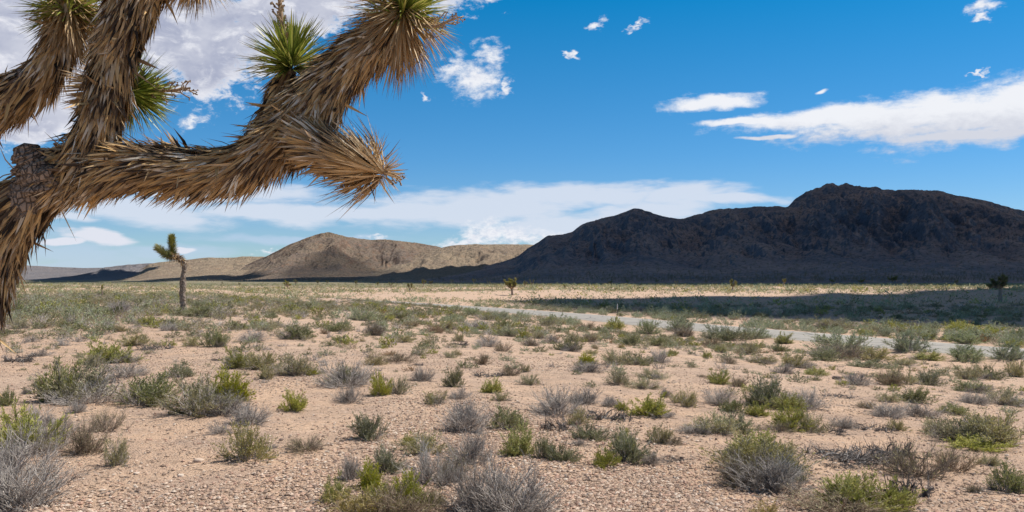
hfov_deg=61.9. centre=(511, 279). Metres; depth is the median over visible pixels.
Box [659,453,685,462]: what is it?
dead branches
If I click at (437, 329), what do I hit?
dry tuft
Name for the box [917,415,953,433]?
desert shrub
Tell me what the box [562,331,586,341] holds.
desert shrub
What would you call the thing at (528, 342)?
desert shrub
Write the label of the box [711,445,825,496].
desert shrub
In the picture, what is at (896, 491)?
desert shrub
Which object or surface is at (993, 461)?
desert shrub
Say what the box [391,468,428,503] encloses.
desert shrub
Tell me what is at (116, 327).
grass tussock
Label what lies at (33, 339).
desert shrub
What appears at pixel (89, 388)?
desert shrub
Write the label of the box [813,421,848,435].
dead branches
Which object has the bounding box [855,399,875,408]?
desert shrub
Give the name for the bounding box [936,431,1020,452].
desert shrub
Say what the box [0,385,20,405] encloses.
desert shrub
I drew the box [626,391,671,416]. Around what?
desert shrub
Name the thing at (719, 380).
desert shrub
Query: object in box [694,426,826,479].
desert shrub
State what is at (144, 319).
desert shrub
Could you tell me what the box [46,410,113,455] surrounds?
desert shrub
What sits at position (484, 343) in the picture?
desert shrub
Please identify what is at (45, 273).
hill
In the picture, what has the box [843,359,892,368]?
desert shrub
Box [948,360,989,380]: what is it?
desert shrub
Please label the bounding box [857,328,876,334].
desert shrub
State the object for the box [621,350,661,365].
desert shrub
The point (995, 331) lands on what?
desert shrub
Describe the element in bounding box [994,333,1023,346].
desert shrub
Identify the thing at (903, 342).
desert shrub
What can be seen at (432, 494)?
desert shrub
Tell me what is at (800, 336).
road
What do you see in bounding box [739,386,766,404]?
desert shrub
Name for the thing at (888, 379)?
desert shrub
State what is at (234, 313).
desert shrub
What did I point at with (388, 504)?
desert shrub
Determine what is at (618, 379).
desert shrub
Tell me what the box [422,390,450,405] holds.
desert shrub
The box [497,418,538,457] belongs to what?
desert shrub
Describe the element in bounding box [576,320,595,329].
desert shrub
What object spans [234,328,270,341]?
desert shrub
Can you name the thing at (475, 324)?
desert shrub
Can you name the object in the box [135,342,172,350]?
dead branches
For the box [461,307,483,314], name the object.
desert shrub
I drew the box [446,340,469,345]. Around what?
dead branches
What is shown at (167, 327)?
desert shrub
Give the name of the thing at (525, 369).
desert shrub
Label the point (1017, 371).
desert shrub
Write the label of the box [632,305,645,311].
desert shrub
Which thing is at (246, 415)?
desert shrub
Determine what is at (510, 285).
joshua tree
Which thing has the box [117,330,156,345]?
desert shrub
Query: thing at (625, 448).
desert shrub
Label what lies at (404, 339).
desert shrub
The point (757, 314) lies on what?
desert shrub
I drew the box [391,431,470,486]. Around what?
desert shrub
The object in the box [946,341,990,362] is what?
desert shrub
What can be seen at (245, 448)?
desert shrub
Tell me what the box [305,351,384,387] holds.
desert shrub
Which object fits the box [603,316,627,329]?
desert shrub
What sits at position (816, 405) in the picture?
desert shrub
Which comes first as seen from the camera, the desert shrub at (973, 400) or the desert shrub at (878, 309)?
the desert shrub at (973, 400)
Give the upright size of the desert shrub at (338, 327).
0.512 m
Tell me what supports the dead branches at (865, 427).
on the desert ground
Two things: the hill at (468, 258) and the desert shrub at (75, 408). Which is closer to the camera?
the desert shrub at (75, 408)
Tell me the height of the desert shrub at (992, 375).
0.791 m
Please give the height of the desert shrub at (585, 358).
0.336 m
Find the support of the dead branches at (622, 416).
on the desert ground
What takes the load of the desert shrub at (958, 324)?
on the desert ground
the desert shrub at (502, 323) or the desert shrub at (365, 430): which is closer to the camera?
the desert shrub at (365, 430)
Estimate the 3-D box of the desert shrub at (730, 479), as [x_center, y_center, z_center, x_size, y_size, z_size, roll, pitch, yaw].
[1.855,1.521,6.924,0.725,0.497,0.580,0,0,-42]
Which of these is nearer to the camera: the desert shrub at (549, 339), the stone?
the stone
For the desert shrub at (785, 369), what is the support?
on the desert ground
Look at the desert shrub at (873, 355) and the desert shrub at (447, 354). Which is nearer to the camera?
the desert shrub at (447, 354)
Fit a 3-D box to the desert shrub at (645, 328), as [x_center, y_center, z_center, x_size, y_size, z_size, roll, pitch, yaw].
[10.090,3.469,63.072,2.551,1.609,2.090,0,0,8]
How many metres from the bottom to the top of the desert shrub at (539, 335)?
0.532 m
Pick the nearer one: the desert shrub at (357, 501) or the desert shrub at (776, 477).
the desert shrub at (357, 501)
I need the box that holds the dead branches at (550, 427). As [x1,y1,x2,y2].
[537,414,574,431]
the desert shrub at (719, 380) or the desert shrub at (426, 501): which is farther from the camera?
the desert shrub at (719, 380)
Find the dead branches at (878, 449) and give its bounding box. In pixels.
[835,440,921,465]
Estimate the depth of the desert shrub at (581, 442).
8.40 m
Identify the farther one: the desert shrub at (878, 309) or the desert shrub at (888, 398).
the desert shrub at (878, 309)
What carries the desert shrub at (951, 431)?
on the desert ground
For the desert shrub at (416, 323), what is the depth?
45.60 m
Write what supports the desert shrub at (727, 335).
on the desert ground
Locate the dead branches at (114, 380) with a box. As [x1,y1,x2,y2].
[104,364,121,383]
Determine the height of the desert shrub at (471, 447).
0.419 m
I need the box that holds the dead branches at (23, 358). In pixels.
[1,347,37,362]
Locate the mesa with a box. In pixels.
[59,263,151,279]
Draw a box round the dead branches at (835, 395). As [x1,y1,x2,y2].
[819,390,856,398]
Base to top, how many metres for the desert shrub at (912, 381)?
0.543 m
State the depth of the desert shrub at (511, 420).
9.29 m
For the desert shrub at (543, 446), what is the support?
on the desert ground
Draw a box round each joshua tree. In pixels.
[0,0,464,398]
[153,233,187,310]
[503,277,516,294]
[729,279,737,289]
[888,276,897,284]
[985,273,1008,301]
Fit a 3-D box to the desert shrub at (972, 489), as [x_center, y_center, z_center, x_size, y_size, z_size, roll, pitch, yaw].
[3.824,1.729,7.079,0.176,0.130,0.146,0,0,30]
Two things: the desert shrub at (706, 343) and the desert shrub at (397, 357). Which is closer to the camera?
the desert shrub at (397, 357)
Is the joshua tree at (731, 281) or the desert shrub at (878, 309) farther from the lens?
the joshua tree at (731, 281)
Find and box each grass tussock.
[112,322,131,331]
[361,349,390,365]
[453,348,462,354]
[748,495,781,511]
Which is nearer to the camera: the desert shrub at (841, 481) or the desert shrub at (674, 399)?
the desert shrub at (841, 481)
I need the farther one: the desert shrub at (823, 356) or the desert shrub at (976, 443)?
the desert shrub at (823, 356)
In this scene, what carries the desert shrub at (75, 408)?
on the desert ground
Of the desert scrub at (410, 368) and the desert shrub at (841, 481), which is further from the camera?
the desert scrub at (410, 368)
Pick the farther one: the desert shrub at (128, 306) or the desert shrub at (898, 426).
the desert shrub at (128, 306)
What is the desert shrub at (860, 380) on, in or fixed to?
on the desert ground
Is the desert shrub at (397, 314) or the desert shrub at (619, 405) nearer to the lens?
the desert shrub at (619, 405)
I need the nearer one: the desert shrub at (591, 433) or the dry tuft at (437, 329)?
the desert shrub at (591, 433)
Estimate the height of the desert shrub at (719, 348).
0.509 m
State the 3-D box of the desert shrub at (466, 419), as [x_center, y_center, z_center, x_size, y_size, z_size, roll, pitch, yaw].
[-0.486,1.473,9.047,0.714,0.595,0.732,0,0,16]
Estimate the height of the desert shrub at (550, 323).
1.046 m
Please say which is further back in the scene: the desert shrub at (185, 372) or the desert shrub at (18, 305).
the desert shrub at (18, 305)
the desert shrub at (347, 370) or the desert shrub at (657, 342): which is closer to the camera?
the desert shrub at (347, 370)
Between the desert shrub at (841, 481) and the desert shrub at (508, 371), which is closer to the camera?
the desert shrub at (841, 481)
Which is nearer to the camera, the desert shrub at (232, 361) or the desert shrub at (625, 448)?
the desert shrub at (625, 448)
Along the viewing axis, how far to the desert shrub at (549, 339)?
30.27 m
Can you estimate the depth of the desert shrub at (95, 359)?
15.91 m
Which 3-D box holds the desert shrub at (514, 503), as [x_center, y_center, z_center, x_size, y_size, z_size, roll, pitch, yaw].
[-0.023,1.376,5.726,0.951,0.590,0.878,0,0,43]
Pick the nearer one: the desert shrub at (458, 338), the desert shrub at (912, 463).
the desert shrub at (912, 463)
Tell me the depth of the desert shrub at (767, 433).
7.94 m
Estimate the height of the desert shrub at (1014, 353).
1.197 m
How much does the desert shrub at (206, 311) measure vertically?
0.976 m
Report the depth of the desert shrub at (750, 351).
35.36 m
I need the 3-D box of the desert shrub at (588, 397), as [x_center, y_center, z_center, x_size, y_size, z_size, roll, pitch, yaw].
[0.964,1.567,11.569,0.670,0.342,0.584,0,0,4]
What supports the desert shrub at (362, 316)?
on the desert ground
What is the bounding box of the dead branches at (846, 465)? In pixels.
[825,460,858,469]
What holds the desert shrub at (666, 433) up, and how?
on the desert ground
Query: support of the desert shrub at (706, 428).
on the desert ground
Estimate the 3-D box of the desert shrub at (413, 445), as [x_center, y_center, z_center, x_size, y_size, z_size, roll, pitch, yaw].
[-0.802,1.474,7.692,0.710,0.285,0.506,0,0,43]
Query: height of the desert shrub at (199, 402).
0.680 m
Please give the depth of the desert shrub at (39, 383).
10.98 m
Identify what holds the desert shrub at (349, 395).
on the desert ground
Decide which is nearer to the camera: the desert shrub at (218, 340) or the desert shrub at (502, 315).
the desert shrub at (218, 340)
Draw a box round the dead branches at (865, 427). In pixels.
[851,421,897,432]
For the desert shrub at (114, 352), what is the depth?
16.84 m
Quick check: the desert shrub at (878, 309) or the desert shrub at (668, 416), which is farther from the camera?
the desert shrub at (878, 309)
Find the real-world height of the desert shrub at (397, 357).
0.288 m
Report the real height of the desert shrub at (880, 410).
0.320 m
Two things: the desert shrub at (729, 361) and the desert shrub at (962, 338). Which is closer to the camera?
the desert shrub at (729, 361)
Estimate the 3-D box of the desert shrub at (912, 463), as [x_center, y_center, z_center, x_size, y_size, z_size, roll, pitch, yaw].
[3.705,1.684,7.831,0.878,0.465,0.758,0,0,19]
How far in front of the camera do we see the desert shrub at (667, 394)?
12.69 m
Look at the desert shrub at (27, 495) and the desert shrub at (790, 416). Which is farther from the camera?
the desert shrub at (790, 416)
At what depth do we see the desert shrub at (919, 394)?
13.90 m
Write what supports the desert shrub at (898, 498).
on the desert ground
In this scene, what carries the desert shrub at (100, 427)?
on the desert ground
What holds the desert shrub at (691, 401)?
on the desert ground
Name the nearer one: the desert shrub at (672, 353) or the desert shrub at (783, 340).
the desert shrub at (672, 353)
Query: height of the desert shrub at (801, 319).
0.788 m
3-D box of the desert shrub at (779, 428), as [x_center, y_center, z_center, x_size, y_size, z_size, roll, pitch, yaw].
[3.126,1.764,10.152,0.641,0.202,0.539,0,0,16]
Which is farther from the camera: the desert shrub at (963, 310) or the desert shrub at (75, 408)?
the desert shrub at (963, 310)
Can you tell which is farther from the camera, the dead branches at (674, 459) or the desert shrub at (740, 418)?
the desert shrub at (740, 418)
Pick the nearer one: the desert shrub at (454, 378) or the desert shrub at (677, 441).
the desert shrub at (677, 441)
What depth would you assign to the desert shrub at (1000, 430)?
9.92 m
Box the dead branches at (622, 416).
[584,401,638,421]
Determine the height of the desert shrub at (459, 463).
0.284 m
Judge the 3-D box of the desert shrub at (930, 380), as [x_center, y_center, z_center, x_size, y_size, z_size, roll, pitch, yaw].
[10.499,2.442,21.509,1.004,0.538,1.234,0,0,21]
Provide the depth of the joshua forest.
1077.83 m
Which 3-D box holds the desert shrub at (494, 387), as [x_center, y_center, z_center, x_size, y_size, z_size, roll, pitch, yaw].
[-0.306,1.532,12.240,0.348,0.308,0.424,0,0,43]
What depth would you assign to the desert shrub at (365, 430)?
8.23 m
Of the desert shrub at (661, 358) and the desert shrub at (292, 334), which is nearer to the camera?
the desert shrub at (661, 358)
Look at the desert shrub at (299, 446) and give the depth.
7.73 m
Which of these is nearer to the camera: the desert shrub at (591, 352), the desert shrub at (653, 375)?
the desert shrub at (653, 375)
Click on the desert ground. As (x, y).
(319, 408)
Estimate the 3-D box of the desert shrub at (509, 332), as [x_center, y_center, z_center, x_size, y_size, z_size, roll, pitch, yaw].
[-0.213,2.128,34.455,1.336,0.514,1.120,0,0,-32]
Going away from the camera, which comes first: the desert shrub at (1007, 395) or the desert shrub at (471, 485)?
the desert shrub at (471, 485)
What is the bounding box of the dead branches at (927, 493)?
[881,453,937,497]
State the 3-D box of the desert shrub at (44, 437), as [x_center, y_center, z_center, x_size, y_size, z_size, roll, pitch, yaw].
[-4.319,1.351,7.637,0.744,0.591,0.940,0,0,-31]
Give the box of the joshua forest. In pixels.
[162,238,1023,281]
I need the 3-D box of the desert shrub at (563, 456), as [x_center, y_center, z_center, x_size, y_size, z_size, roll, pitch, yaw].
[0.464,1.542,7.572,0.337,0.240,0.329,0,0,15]
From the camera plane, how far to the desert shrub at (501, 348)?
21.26 m
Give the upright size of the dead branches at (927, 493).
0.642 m
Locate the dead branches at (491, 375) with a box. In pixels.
[470,370,505,377]
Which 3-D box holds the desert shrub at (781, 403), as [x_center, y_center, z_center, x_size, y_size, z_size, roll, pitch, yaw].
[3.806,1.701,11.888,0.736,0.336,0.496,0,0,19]
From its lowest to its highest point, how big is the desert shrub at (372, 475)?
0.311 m
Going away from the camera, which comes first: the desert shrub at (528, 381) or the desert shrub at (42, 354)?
the desert shrub at (528, 381)
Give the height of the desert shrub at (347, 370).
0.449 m
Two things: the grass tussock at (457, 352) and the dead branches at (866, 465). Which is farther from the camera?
the grass tussock at (457, 352)
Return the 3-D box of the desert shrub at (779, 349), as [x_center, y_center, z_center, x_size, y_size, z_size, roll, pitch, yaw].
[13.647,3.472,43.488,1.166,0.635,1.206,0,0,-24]
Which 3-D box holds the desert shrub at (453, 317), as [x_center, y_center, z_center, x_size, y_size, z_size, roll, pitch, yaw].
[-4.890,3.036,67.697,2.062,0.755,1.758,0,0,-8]
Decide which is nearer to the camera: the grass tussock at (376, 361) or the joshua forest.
the grass tussock at (376, 361)
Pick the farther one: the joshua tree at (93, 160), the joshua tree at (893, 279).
the joshua tree at (893, 279)
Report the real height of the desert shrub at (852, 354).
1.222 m
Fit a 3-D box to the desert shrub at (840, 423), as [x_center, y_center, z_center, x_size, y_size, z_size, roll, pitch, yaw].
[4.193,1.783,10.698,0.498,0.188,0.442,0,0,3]
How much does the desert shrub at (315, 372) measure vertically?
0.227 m
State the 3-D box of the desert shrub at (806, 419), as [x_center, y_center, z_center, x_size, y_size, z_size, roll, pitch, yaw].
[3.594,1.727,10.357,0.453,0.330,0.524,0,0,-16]
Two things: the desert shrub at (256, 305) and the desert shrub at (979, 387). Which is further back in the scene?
the desert shrub at (256, 305)
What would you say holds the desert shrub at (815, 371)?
on the desert ground
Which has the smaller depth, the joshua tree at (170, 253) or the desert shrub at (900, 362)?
the desert shrub at (900, 362)
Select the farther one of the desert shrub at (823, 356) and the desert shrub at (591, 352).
the desert shrub at (823, 356)
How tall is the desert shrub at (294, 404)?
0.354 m
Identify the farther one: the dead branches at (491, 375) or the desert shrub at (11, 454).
the dead branches at (491, 375)
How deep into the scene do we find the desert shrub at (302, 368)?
14.20 m
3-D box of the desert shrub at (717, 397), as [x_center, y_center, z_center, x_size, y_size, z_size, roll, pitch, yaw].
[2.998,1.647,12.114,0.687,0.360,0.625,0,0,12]
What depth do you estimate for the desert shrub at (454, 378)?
12.94 m
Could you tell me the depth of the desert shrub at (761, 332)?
58.36 m
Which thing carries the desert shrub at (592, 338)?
on the desert ground
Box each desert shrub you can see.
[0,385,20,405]
[0,397,73,457]
[0,419,77,488]
[0,449,99,511]
[7,317,32,328]
[10,299,39,313]
[16,399,61,427]
[18,387,33,394]
[21,349,127,405]
[24,334,38,341]
[27,347,56,355]
[27,354,82,402]
[45,401,80,445]
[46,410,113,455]
[54,339,69,345]
[65,400,87,412]
[78,336,149,362]
[82,347,107,367]
[86,406,134,432]
[97,356,152,377]
[99,297,139,311]
[101,430,130,466]
[103,366,188,407]
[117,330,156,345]
[137,311,158,324]
[152,366,257,417]
[155,322,181,330]
[164,361,198,377]
[179,302,236,316]
[179,371,216,405]
[181,336,199,346]
[187,300,206,308]
[196,325,232,347]
[205,416,232,433]
[209,363,256,401]
[209,418,285,465]
[218,345,254,369]
[219,307,240,316]
[219,399,274,425]
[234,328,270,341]
[237,348,285,369]
[245,302,263,307]
[254,364,276,379]
[265,354,324,375]
[274,321,318,339]
[276,388,307,411]
[282,432,327,455]
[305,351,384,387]
[306,365,319,375]
[312,477,401,511]
[313,361,364,384]
[319,469,351,505]
[321,318,356,331]
[325,467,455,511]
[326,384,365,403]
[335,452,362,481]
[344,307,379,320]
[347,409,391,441]
[355,456,386,488]
[357,481,391,502]
[361,318,386,335]
[367,369,394,395]
[368,438,409,473]
[377,309,416,318]
[385,351,421,362]
[387,373,414,394]
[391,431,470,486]
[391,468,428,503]
[392,426,454,454]
[393,334,418,342]
[401,319,420,326]
[401,430,416,444]
[407,364,437,380]
[411,486,433,509]
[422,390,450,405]
[427,481,448,507]
[432,394,496,433]
[434,451,514,511]
[436,450,473,480]
[437,428,498,465]
[438,314,462,320]
[438,318,460,329]
[440,361,465,387]
[443,351,457,357]
[444,442,570,511]
[448,384,473,398]
[450,332,464,341]
[459,319,496,329]
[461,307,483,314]
[470,352,495,364]
[473,331,500,346]
[478,313,491,319]
[478,375,503,392]
[484,402,533,431]
[488,317,517,328]
[490,310,509,319]
[490,325,518,336]
[490,389,509,400]
[491,340,513,351]
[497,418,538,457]
[500,362,523,375]
[515,373,541,384]
[516,328,533,338]
[518,338,541,345]
[518,363,532,372]
[519,382,591,416]
[531,331,546,338]
[532,430,555,458]
[535,317,557,326]
[538,333,564,343]
[545,439,584,462]
[547,336,586,351]
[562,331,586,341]
[565,405,594,424]
[566,385,602,404]
[567,358,608,373]
[568,419,613,441]
[570,437,585,445]
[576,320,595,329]
[578,351,597,363]
[582,333,598,341]
[584,349,598,353]
[591,441,622,470]
[599,394,625,406]
[600,348,640,365]
[601,369,631,385]
[601,418,655,464]
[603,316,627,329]
[612,332,645,345]
[613,427,636,448]
[614,399,629,410]
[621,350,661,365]
[624,375,667,388]
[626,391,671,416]
[631,366,674,379]
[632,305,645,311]
[633,317,665,334]
[640,450,664,464]
[643,422,676,443]
[644,334,673,345]
[645,348,673,363]
[648,404,677,417]
[658,387,671,397]
[658,436,686,444]
[660,313,694,330]
[662,335,683,346]
[663,408,744,436]
[666,392,684,402]
[669,347,678,355]
[670,324,695,336]
[678,384,697,407]
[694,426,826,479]
[697,321,738,338]
[698,335,721,345]
[699,385,747,404]
[707,368,736,384]
[709,325,761,340]
[711,407,763,434]
[711,437,780,491]
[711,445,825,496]
[713,344,728,352]
[713,353,740,364]
[715,397,748,412]
[718,438,742,458]
[721,427,786,457]
[729,374,749,386]
[732,341,762,354]
[734,320,773,338]
[738,353,780,364]
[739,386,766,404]
[741,401,771,416]
[743,366,798,406]
[751,311,769,317]
[752,420,796,433]
[757,435,802,466]
[762,391,812,411]
[767,363,801,373]
[767,399,814,432]
[768,342,792,351]
[769,480,908,511]
[773,331,795,343]
[778,458,810,481]
[782,353,819,369]
[789,386,837,410]
[797,317,814,324]
[797,407,835,433]
[799,339,868,359]
[800,328,891,353]
[803,366,830,375]
[806,343,853,361]
[810,316,844,327]
[813,469,876,510]
[815,465,927,511]
[825,415,860,429]
[828,317,852,329]
[829,370,879,385]
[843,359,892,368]
[855,346,910,361]
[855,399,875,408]
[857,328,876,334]
[859,401,912,418]
[870,367,909,385]
[870,438,969,481]
[872,305,883,311]
[874,391,910,402]
[876,327,892,335]
[882,328,940,353]
[882,474,919,511]
[887,312,904,318]
[887,417,912,431]
[888,357,922,366]
[888,367,921,384]
[888,383,937,403]
[891,399,948,418]
[906,349,950,360]
[915,365,950,385]
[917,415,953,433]
[921,414,996,441]
[929,444,988,473]
[933,400,971,415]
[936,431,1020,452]
[941,319,991,330]
[944,327,989,344]
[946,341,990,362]
[946,343,978,354]
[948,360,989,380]
[948,377,998,393]
[949,306,972,311]
[949,405,1023,446]
[955,389,1000,405]
[959,411,1016,430]
[964,481,983,492]
[969,361,1016,380]
[971,450,1005,465]
[975,385,1023,406]
[981,326,1007,334]
[982,456,1023,493]
[984,339,1023,360]
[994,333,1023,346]
[1001,356,1023,377]
[1005,329,1023,337]
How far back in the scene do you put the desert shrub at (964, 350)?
45.37 m
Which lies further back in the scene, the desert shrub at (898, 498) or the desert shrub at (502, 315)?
the desert shrub at (502, 315)
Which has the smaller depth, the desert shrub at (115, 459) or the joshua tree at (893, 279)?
the desert shrub at (115, 459)
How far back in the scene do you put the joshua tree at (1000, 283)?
154.42 m
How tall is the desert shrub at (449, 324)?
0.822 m
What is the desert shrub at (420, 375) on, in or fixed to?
on the desert ground
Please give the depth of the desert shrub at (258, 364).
14.98 m
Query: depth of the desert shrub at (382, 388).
11.70 m
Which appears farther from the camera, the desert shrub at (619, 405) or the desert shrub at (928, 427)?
the desert shrub at (619, 405)
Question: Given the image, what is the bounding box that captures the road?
[305,296,1023,360]
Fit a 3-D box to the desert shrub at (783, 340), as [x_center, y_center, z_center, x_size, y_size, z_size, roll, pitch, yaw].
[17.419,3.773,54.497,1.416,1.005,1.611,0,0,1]
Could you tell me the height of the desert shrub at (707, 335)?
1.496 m
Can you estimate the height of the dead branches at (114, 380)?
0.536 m
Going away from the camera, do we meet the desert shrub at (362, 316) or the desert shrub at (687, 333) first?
the desert shrub at (362, 316)
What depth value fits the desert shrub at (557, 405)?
10.58 m
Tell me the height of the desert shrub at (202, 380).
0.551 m
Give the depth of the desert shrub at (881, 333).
61.73 m
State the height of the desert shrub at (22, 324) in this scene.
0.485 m
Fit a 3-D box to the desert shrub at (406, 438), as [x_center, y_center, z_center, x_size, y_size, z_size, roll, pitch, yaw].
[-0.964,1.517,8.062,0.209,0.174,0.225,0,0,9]
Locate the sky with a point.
(551, 117)
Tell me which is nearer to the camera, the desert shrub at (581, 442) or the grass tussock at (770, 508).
the grass tussock at (770, 508)
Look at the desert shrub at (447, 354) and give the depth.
18.06 m
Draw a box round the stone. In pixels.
[193,458,204,462]
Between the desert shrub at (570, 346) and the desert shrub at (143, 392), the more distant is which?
the desert shrub at (570, 346)
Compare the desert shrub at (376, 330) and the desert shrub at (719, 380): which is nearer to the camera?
the desert shrub at (719, 380)
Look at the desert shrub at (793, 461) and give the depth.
7.17 m
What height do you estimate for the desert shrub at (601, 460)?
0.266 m
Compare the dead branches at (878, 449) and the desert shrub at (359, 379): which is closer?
the dead branches at (878, 449)
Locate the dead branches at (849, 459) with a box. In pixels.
[811,442,902,467]
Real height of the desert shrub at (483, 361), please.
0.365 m
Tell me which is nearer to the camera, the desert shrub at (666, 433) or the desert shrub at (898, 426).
the desert shrub at (666, 433)
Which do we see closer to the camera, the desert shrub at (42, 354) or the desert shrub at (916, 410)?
the desert shrub at (916, 410)
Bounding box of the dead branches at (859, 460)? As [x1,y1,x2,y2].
[795,439,885,464]
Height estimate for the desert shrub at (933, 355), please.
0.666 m
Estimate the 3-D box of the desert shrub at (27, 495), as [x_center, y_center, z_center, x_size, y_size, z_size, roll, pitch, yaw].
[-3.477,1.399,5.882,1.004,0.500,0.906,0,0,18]
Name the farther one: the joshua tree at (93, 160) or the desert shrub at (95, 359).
the desert shrub at (95, 359)
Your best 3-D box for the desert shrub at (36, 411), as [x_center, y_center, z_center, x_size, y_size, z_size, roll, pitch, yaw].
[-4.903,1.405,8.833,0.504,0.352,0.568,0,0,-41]
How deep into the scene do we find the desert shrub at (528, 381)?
13.62 m
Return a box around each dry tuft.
[381,349,395,355]
[420,321,444,333]
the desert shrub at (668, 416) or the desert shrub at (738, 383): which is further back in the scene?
the desert shrub at (738, 383)
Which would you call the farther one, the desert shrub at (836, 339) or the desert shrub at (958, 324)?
the desert shrub at (958, 324)
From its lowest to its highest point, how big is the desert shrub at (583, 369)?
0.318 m
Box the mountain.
[388,183,1023,282]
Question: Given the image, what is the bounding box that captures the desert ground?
[0,280,1023,511]
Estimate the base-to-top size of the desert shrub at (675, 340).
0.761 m
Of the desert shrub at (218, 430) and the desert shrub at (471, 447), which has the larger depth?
the desert shrub at (218, 430)
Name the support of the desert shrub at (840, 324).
on the desert ground
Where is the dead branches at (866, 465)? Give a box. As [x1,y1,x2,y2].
[856,462,880,470]
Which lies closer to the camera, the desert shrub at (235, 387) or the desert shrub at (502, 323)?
the desert shrub at (235, 387)
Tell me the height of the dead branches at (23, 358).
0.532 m
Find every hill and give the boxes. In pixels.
[21,265,101,279]
[117,256,262,280]
[210,232,440,280]
[352,244,532,280]
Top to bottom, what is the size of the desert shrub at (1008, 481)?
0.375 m
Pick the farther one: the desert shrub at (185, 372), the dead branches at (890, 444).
the desert shrub at (185, 372)
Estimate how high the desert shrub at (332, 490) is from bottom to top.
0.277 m
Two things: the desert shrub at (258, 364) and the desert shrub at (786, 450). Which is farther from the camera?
the desert shrub at (258, 364)
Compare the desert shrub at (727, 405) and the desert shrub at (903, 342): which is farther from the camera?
the desert shrub at (903, 342)
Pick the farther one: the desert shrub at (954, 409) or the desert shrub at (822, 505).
the desert shrub at (954, 409)
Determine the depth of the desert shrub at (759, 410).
11.27 m
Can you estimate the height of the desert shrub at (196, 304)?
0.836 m
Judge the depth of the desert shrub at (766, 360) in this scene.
28.11 m
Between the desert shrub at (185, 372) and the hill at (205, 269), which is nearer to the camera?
the desert shrub at (185, 372)
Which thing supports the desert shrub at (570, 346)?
on the desert ground
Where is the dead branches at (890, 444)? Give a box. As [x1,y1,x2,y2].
[861,435,920,458]
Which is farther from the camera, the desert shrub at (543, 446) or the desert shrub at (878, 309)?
the desert shrub at (878, 309)
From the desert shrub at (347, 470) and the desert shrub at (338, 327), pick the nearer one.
the desert shrub at (347, 470)
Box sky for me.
[0,0,1023,267]
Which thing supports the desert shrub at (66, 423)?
on the desert ground
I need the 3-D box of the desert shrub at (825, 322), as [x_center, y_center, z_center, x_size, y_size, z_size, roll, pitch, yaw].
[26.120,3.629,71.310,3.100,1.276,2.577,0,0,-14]
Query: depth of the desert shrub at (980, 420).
11.09 m
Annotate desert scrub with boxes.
[0,282,1023,412]
[383,303,1011,385]
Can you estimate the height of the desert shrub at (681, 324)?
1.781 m
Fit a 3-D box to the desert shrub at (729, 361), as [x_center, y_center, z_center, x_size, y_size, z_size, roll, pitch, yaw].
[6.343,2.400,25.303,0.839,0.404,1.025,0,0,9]
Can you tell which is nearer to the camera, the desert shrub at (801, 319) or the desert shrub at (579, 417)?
the desert shrub at (579, 417)
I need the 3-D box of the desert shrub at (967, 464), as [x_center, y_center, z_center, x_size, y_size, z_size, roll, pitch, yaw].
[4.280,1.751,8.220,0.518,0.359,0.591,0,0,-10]
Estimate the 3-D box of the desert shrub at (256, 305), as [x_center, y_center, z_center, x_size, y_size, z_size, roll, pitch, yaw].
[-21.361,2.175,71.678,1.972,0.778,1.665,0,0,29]
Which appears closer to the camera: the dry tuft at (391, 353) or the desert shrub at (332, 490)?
the desert shrub at (332, 490)
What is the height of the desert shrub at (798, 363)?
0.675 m
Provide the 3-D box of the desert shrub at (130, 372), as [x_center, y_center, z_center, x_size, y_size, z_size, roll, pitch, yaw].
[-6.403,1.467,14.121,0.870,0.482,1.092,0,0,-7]
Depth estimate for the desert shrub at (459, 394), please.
11.47 m
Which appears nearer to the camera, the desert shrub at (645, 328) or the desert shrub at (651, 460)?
the desert shrub at (651, 460)
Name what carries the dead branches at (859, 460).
on the desert ground
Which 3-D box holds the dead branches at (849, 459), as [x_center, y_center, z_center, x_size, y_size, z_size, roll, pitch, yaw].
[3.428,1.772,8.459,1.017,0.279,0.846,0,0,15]
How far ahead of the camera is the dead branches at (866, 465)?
8.07 m
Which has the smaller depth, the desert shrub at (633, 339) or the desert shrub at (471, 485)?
the desert shrub at (471, 485)
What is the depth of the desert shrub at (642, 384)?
13.59 m
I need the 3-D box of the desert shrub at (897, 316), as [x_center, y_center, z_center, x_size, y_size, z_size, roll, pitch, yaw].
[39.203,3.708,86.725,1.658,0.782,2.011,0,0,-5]

